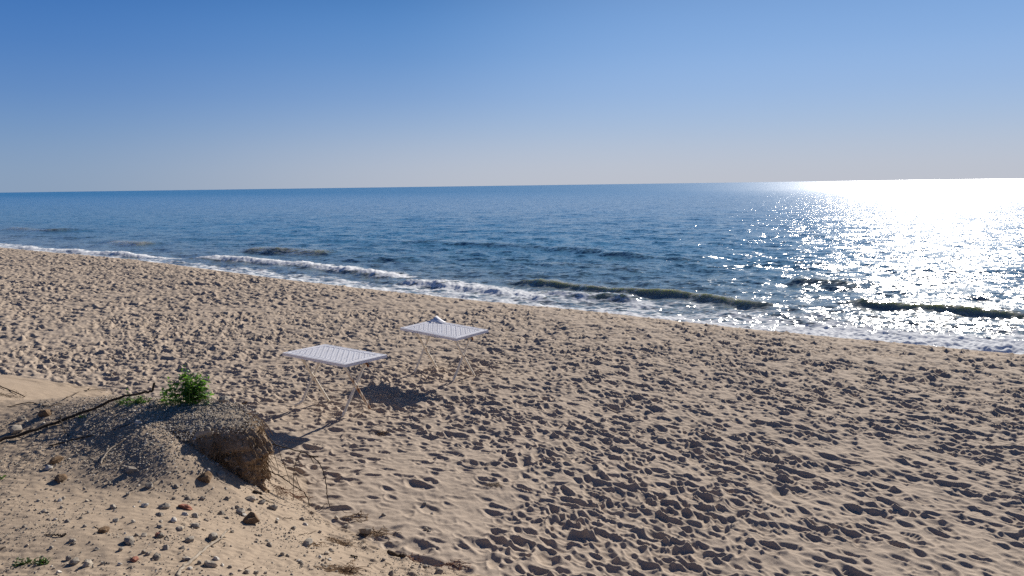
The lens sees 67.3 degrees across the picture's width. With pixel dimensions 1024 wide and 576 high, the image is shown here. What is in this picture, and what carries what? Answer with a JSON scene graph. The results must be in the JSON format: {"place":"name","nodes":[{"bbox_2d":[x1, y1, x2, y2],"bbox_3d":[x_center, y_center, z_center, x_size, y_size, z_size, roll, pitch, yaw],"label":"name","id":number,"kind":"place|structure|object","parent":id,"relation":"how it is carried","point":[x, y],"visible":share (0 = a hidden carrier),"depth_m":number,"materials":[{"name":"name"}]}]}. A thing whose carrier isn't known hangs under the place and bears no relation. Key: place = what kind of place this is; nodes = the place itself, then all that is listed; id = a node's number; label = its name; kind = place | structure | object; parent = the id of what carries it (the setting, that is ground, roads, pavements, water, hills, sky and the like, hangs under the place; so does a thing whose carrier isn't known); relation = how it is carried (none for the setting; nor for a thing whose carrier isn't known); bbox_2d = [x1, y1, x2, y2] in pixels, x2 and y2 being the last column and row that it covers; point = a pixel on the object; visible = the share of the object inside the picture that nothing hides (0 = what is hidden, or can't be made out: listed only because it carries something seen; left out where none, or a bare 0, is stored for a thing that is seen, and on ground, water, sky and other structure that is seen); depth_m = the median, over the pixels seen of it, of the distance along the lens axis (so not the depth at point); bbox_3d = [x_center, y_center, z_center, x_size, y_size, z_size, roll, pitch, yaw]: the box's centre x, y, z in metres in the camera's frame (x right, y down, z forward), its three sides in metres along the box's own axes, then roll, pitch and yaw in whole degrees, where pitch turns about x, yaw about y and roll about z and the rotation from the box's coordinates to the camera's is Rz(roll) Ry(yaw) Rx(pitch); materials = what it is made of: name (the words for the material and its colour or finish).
{"place":"outdoors","nodes":[
{"label":"outdoors","id":0,"kind":"place"},
{"bbox_2d":[0,395,290,511],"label":"gravel","id":1,"kind":"structure","parent":0,"point":[170,408],"depth_m":6.96,"materials":[{"name":"grey gravel"}]},
{"bbox_2d":[0,375,482,575],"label":"sandy bank","id":2,"kind":"structure","parent":0,"point":[36,390],"depth_m":5.98,"materials":[{"name":"beige sand"}]},
{"bbox_2d":[0,389,25,397],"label":"dry stalks","id":3,"kind":"object","parent":2,"relation":"on","point":[9,396],"visible":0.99,"depth_m":9.82,"materials":[{"name":"beige plant"}]},
{"bbox_2d":[8,425,21,433],"bbox_3d":[-4.520,1.293,6.997,0.113,0.101,0.106,3,9,28],"label":"stone","id":4,"kind":"object","parent":2,"relation":"on","point":[14,429],"visible":0.97,"depth_m":6.97,"materials":[{"name":"grey stone"}]},
{"bbox_2d":[16,415,25,420],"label":"stone","id":5,"kind":"object","parent":2,"relation":"on","point":[21,418],"visible":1,"depth_m":7.24,"materials":[{"name":"grey stone"}]},
{"bbox_2d":[13,556,50,567],"bbox_3d":[-2.937,1.678,4.690,0.244,0.075,0.120,-1,8,0],"label":"grass sprig","id":6,"kind":"object","parent":2,"relation":"on","point":[39,562],"depth_m":4.69,"materials":[{"name":"green plant"}]},
{"bbox_2d":[7,402,61,406],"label":"twig","id":7,"kind":"object","parent":2,"relation":"on","point":[34,403],"visible":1,"depth_m":7.58,"materials":[{"name":"brown wood"}]},
{"bbox_2d":[38,409,50,416],"bbox_3d":[-4.436,1.188,7.301,0.127,0.082,0.111,-4,10,15],"label":"earth lump","id":8,"kind":"object","parent":2,"relation":"on","point":[44,413],"visible":1,"depth_m":7.26,"materials":[{"name":"brown soil"}]},
{"bbox_2d":[45,465,52,469],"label":"pebble","id":9,"kind":"object","parent":2,"relation":"on","point":[48,467],"visible":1,"depth_m":6.30,"materials":[{"name":"stone"}]},
{"bbox_2d":[44,533,65,536],"bbox_3d":[-3.010,1.627,5.065,0.135,0.027,0.038,-2,8,-12],"label":"wood sliver","id":10,"kind":"object","parent":2,"relation":"on","point":[62,535],"visible":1,"depth_m":5.06,"materials":[{"name":"wood"}]},
{"bbox_2d":[49,456,63,463],"bbox_3d":[-3.814,1.446,6.441,0.077,0.069,0.120,4,9,34],"label":"earth lump","id":11,"kind":"object","parent":2,"relation":"on","point":[56,460],"visible":0.99,"depth_m":6.42,"materials":[{"name":"brown soil"}]},
{"bbox_2d":[54,473,66,482],"bbox_3d":[-3.611,1.524,6.152,0.092,0.073,0.107,7,2,-8],"label":"earth lump","id":12,"kind":"object","parent":2,"relation":"on","point":[59,478],"visible":1,"depth_m":6.13,"materials":[{"name":"beige soil"}]},
{"bbox_2d":[69,557,79,564],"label":"stone","id":13,"kind":"object","parent":2,"relation":"on","point":[74,561],"visible":1,"depth_m":4.68,"materials":[{"name":"grey stone"}]},
{"bbox_2d":[0,382,154,441],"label":"dead branch","id":14,"kind":"object","parent":2,"relation":"on","point":[65,418],"visible":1,"depth_m":7.13,"materials":[{"name":"brown wood"}]},
{"bbox_2d":[82,559,92,567],"bbox_3d":[-2.574,1.675,4.663,0.055,0.051,0.072,-9,7,-16],"label":"stone","id":15,"kind":"object","parent":2,"relation":"on","point":[88,563],"visible":0.97,"depth_m":4.64,"materials":[{"name":"white stone"}]},
{"bbox_2d":[49,424,129,446],"bbox_3d":[-3.739,1.302,6.821,0.644,0.132,0.036,-3,8,-18],"label":"thin stick","id":16,"kind":"object","parent":2,"relation":"on","point":[81,437],"visible":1,"depth_m":6.80,"materials":[{"name":"brown wood"}]},
{"bbox_2d":[98,526,109,532],"bbox_3d":[-2.749,1.632,5.182,0.069,0.047,0.066,-3,8,-13],"label":"earth lump","id":17,"kind":"object","parent":2,"relation":"on","point":[104,529],"visible":1,"depth_m":5.16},
{"bbox_2d":[100,438,125,464],"bbox_3d":[-3.413,1.388,6.545,0.059,0.109,0.360,0,8,5],"label":"twig","id":18,"kind":"object","parent":2,"relation":"on","point":[103,457],"visible":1,"depth_m":6.55,"materials":[{"name":"grey wood"}]},
{"bbox_2d":[124,536,133,544],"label":"stone","id":19,"kind":"object","parent":2,"relation":"on","point":[128,540],"visible":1,"depth_m":5.00,"materials":[{"name":"grey stone"}]},
{"bbox_2d":[125,466,138,472],"bbox_3d":[-3.106,1.493,6.299,0.103,0.059,0.069,9,-4,-12],"label":"stone","id":20,"kind":"object","parent":2,"relation":"on","point":[130,469],"visible":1,"depth_m":6.28,"materials":[{"name":"grey stone"}]},
{"bbox_2d":[115,388,150,405],"bbox_3d":[-3.631,1.038,7.355,0.305,0.187,0.194,-7,10,-39],"label":"plant","id":21,"kind":"object","parent":2,"relation":"on","point":[121,402],"visible":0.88,"depth_m":7.34,"materials":[{"name":"green plant"}]},
{"bbox_2d":[130,556,138,561],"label":"red stone","id":22,"kind":"object","parent":2,"relation":"on","point":[134,559],"visible":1,"depth_m":4.73,"materials":[{"name":"red stone"}]},
{"bbox_2d":[145,482,152,488],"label":"stone","id":23,"kind":"object","parent":2,"relation":"on","point":[149,485],"visible":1,"depth_m":6.12,"materials":[{"name":"grey stone"}]},
{"bbox_2d":[157,532,164,537],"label":"pebble","id":24,"kind":"object","parent":2,"relation":"on","point":[160,534],"visible":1,"depth_m":5.17,"materials":[{"name":"stone"}]},
{"bbox_2d":[158,503,170,508],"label":"stone","id":25,"kind":"object","parent":2,"relation":"on","point":[164,506],"visible":1,"depth_m":5.84,"materials":[{"name":"grey stone"}]},
{"bbox_2d":[162,544,169,549],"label":"pebble","id":26,"kind":"object","parent":2,"relation":"on","point":[165,547],"visible":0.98,"depth_m":4.98,"materials":[{"name":"stone"}]},
{"bbox_2d":[176,526,183,530],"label":"pebble","id":27,"kind":"object","parent":2,"relation":"on","point":[180,528],"visible":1,"depth_m":5.36,"materials":[{"name":"stone"}]},
{"bbox_2d":[178,504,192,509],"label":"flat red stone","id":28,"kind":"object","parent":2,"relation":"on","point":[185,506],"visible":1,"depth_m":5.92,"materials":[{"name":"red stone"}]},
{"bbox_2d":[181,556,190,560],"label":"pebble","id":29,"kind":"object","parent":2,"relation":"on","point":[185,558],"visible":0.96,"depth_m":4.85,"materials":[{"name":"stone"}]},
{"bbox_2d":[185,536,193,542],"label":"stone","id":30,"kind":"object","parent":2,"relation":"on","point":[189,539],"visible":1,"depth_m":5.17,"materials":[{"name":"grey stone"}]},
{"bbox_2d":[190,523,199,528],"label":"stone","id":31,"kind":"object","parent":2,"relation":"on","point":[194,525],"visible":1,"depth_m":5.46,"materials":[{"name":"grey stone"}]},
{"bbox_2d":[191,513,198,518],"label":"pebble","id":32,"kind":"object","parent":2,"relation":"on","point":[194,515],"visible":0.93,"depth_m":5.76,"materials":[{"name":"stone"}]},
{"bbox_2d":[174,529,228,575],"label":"pale stick","id":33,"kind":"object","parent":2,"relation":"on","point":[190,561],"visible":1,"depth_m":4.92,"materials":[{"name":"brown wood"}]},
{"bbox_2d":[196,471,211,482],"bbox_3d":[-2.574,1.583,6.439,0.107,0.087,0.102,-1,8,-1],"label":"earth lump","id":34,"kind":"object","parent":2,"relation":"on","point":[205,477],"visible":1,"depth_m":6.41,"materials":[{"name":"beige soil"}]},
{"bbox_2d":[204,560,217,567],"bbox_3d":[-1.886,1.735,4.809,0.088,0.058,0.048,11,4,6],"label":"stone","id":35,"kind":"object","parent":2,"relation":"on","point":[210,564],"visible":0.97,"depth_m":4.80,"materials":[{"name":"grey stone"}]},
{"bbox_2d":[208,532,217,540],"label":"stone","id":36,"kind":"object","parent":2,"relation":"on","point":[212,536],"visible":1,"depth_m":5.32,"materials":[{"name":"grey stone"}]},
{"bbox_2d":[216,470,225,477],"bbox_3d":[-2.494,1.605,6.615,0.043,0.083,0.104,-41,-14,13],"label":"stone shard","id":37,"kind":"object","parent":2,"relation":"on","point":[220,473],"visible":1,"depth_m":6.59,"materials":[{"name":"grey stone"}]},
{"bbox_2d":[0,396,458,575],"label":"grit","id":38,"kind":"object","parent":2,"relation":"on","point":[96,461],"visible":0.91,"depth_m":6.00,"materials":[{"name":"stone"}]},
{"bbox_2d":[236,508,244,514],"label":"stone","id":39,"kind":"object","parent":2,"relation":"on","point":[240,510],"visible":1,"depth_m":6.14,"materials":[{"name":"grey stone"}]},
{"bbox_2d":[238,469,246,474],"bbox_3d":[-2.394,1.643,6.881,0.082,0.069,0.083,-1,8,-1],"label":"earth lump","id":40,"kind":"object","parent":2,"relation":"on","point":[240,472],"visible":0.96,"depth_m":6.84,"materials":[{"name":"brown soil"}]},
{"bbox_2d":[245,495,255,501],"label":"stone","id":41,"kind":"object","parent":2,"relation":"on","point":[251,498],"visible":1,"depth_m":6.50,"materials":[{"name":"grey stone"}]},
{"bbox_2d":[243,512,259,523],"bbox_3d":[-2.033,1.792,5.980,0.128,0.093,0.111,-5,9,-29],"label":"stone","id":42,"kind":"object","parent":2,"relation":"on","point":[251,518],"visible":1,"depth_m":5.95,"materials":[{"name":"brown stone"}]},
{"bbox_2d":[267,505,277,510],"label":"stone","id":43,"kind":"object","parent":2,"relation":"on","point":[273,507],"visible":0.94,"depth_m":6.52,"materials":[{"name":"grey stone"}]},
{"bbox_2d":[269,482,303,496],"bbox_3d":[-2.077,1.863,7.105,0.349,0.154,0.015,-1,8,0],"label":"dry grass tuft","id":44,"kind":"object","parent":2,"relation":"on","point":[279,488],"visible":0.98,"depth_m":7.10,"materials":[{"name":"beige plant"}]},
{"bbox_2d":[287,490,312,501],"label":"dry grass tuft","id":45,"kind":"object","parent":2,"relation":"on","point":[297,497],"visible":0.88,"depth_m":7.36,"materials":[{"name":"beige plant"}]},
{"bbox_2d":[303,538,312,546],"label":"stone","id":46,"kind":"object","parent":2,"relation":"on","point":[307,542],"visible":0.96,"depth_m":5.80,"materials":[{"name":"grey stone"}]},
{"bbox_2d":[302,540,328,546],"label":"dry grass tuft","id":47,"kind":"object","parent":2,"relation":"on","point":[317,544],"visible":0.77,"depth_m":5.92,"materials":[{"name":"brown plant"}]},
{"bbox_2d":[324,536,357,547],"bbox_3d":[-1.394,2.066,6.278,0.270,0.100,0.179,-1,8,0],"label":"dry grass tuft","id":48,"kind":"object","parent":2,"relation":"on","point":[330,539],"visible":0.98,"depth_m":6.27,"materials":[{"name":"brown plant"}]},
{"bbox_2d":[314,560,370,575],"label":"dry grass tuft","id":49,"kind":"object","parent":2,"relation":"on","point":[347,569],"visible":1,"depth_m":5.32,"materials":[{"name":"brown plant"}]},
{"bbox_2d":[387,550,405,556],"bbox_3d":[-0.919,2.150,6.204,0.198,0.073,0.087,3,9,29],"label":"driftwood","id":50,"kind":"object","parent":2,"relation":"on","point":[391,552],"visible":0.94,"depth_m":6.19,"materials":[{"name":"brown wood"}]},
{"bbox_2d":[407,552,424,561],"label":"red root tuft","id":51,"kind":"object","parent":2,"relation":"on","point":[414,559],"visible":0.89,"depth_m":6.26,"materials":[{"name":"brown plant"}]},
{"bbox_2d":[435,568,442,574],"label":"stone","id":52,"kind":"object","parent":2,"relation":"on","point":[439,571],"visible":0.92,"depth_m":5.79,"materials":[{"name":"grey stone"}]},
{"bbox_2d":[434,560,473,570],"bbox_3d":[-0.480,2.213,6.133,0.357,0.052,0.223,-1,8,0],"label":"red root tuft","id":53,"kind":"object","parent":2,"relation":"on","point":[451,564],"visible":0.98,"depth_m":6.14,"materials":[{"name":"brown plant"}]},
{"bbox_2d":[376,430,387,435],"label":"seaweed clump","id":54,"kind":"object","parent":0,"point":[381,432],"visible":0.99,"depth_m":9.45,"materials":[{"name":"brown plant"}]},
{"bbox_2d":[481,482,504,487],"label":"seaweed clump","id":55,"kind":"object","parent":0,"point":[493,484],"visible":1,"depth_m":7.72,"materials":[{"name":"brown plant"}]},
{"bbox_2d":[0,247,1023,575],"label":"beach sand","id":56,"kind":"structure","parent":0,"point":[592,443],"depth_m":9.85,"materials":[{"name":"beige sand"}]},
{"bbox_2d":[162,401,274,493],"bbox_3d":[-2.981,1.643,7.220,1.819,1.010,1.164,-1,8,0],"label":"soil clod","id":57,"kind":"object","parent":56,"relation":"on","point":[249,451],"visible":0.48,"depth_m":6.88,"materials":[{"name":"brown soil"}]},
{"bbox_2d":[160,363,213,406],"bbox_3d":[-3.176,0.940,7.476,0.456,0.425,0.453,-6,9,-35],"label":"leafy bush","id":58,"kind":"object","parent":57,"relation":"on","point":[192,392],"visible":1,"depth_m":7.42,"materials":[{"name":"green plant"}]},
{"bbox_2d":[194,431,213,438],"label":"stone slab","id":59,"kind":"structure","parent":57,"relation":"on","point":[201,434],"depth_m":6.78,"materials":[{"name":"grey stone"}]},
{"bbox_2d":[218,395,229,402],"bbox_3d":[-2.801,1.081,7.497,0.118,0.065,0.081,-22,11,-35],"label":"stone","id":60,"kind":"object","parent":57,"relation":"on","point":[223,399],"visible":1,"depth_m":7.47,"materials":[{"name":"grey stone"}]},
{"bbox_2d":[267,469,315,505],"bbox_3d":[-2.093,1.860,7.185,0.527,0.463,0.020,-1,8,0],"label":"arching root","id":61,"kind":"object","parent":57,"relation":"attached to","point":[293,485],"visible":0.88,"depth_m":7.18,"materials":[{"name":"brown wood"}]},
{"bbox_2d":[266,434,329,506],"bbox_3d":[-2.054,1.718,7.236,0.644,0.730,0.146,-2,8,-10],"label":"arching root","id":62,"kind":"object","parent":57,"relation":"attached to","point":[295,463],"visible":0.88,"depth_m":7.22,"materials":[{"name":"brown wood"}]},
{"bbox_2d":[283,344,386,416],"bbox_3d":[-2.418,1.286,10.524,1.252,0.797,0.748,5,9,36],"label":"folding table","id":63,"kind":"object","parent":56,"relation":"on","point":[344,357],"visible":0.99,"depth_m":10.38,"materials":[{"name":"white plastic"}]},
{"bbox_2d":[343,509,367,523],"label":"dry grass tuft","id":64,"kind":"object","parent":56,"relation":"on","point":[360,516],"visible":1,"depth_m":7.03,"materials":[{"name":"brown plant"}]},
{"bbox_2d":[359,528,371,534],"bbox_3d":[-1.269,2.121,6.698,0.146,0.084,0.094,-13,5,45],"label":"stone","id":65,"kind":"object","parent":56,"relation":"on","point":[366,531],"visible":0.98,"depth_m":6.66,"materials":[{"name":"grey stone"}]},
{"bbox_2d":[352,526,400,541],"bbox_3d":[-1.171,2.123,6.706,0.434,0.056,0.280,-1,8,0],"label":"dry grass tuft","id":66,"kind":"object","parent":56,"relation":"on","point":[374,532],"visible":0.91,"depth_m":6.67,"materials":[{"name":"brown plant"}]},
{"bbox_2d":[400,315,488,380],"bbox_3d":[-1.090,1.000,12.418,1.253,0.887,0.748,7,12,39],"label":"folding table","id":67,"kind":"object","parent":56,"relation":"on","point":[436,326],"visible":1,"depth_m":12.29,"materials":[{"name":"white plastic"}]},
{"bbox_2d":[0,179,1023,353],"bbox_3d":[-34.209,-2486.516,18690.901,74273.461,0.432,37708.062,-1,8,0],"label":"sea water","id":68,"kind":"structure","parent":0,"point":[936,263],"depth_m":50.76,"materials":[{"name":"blue liquid"}]},
{"bbox_2d":[0,0,1023,192],"label":"sky","id":69,"kind":"structure","parent":0,"point":[96,95],"materials":[{"name":"blue"}]}
]}

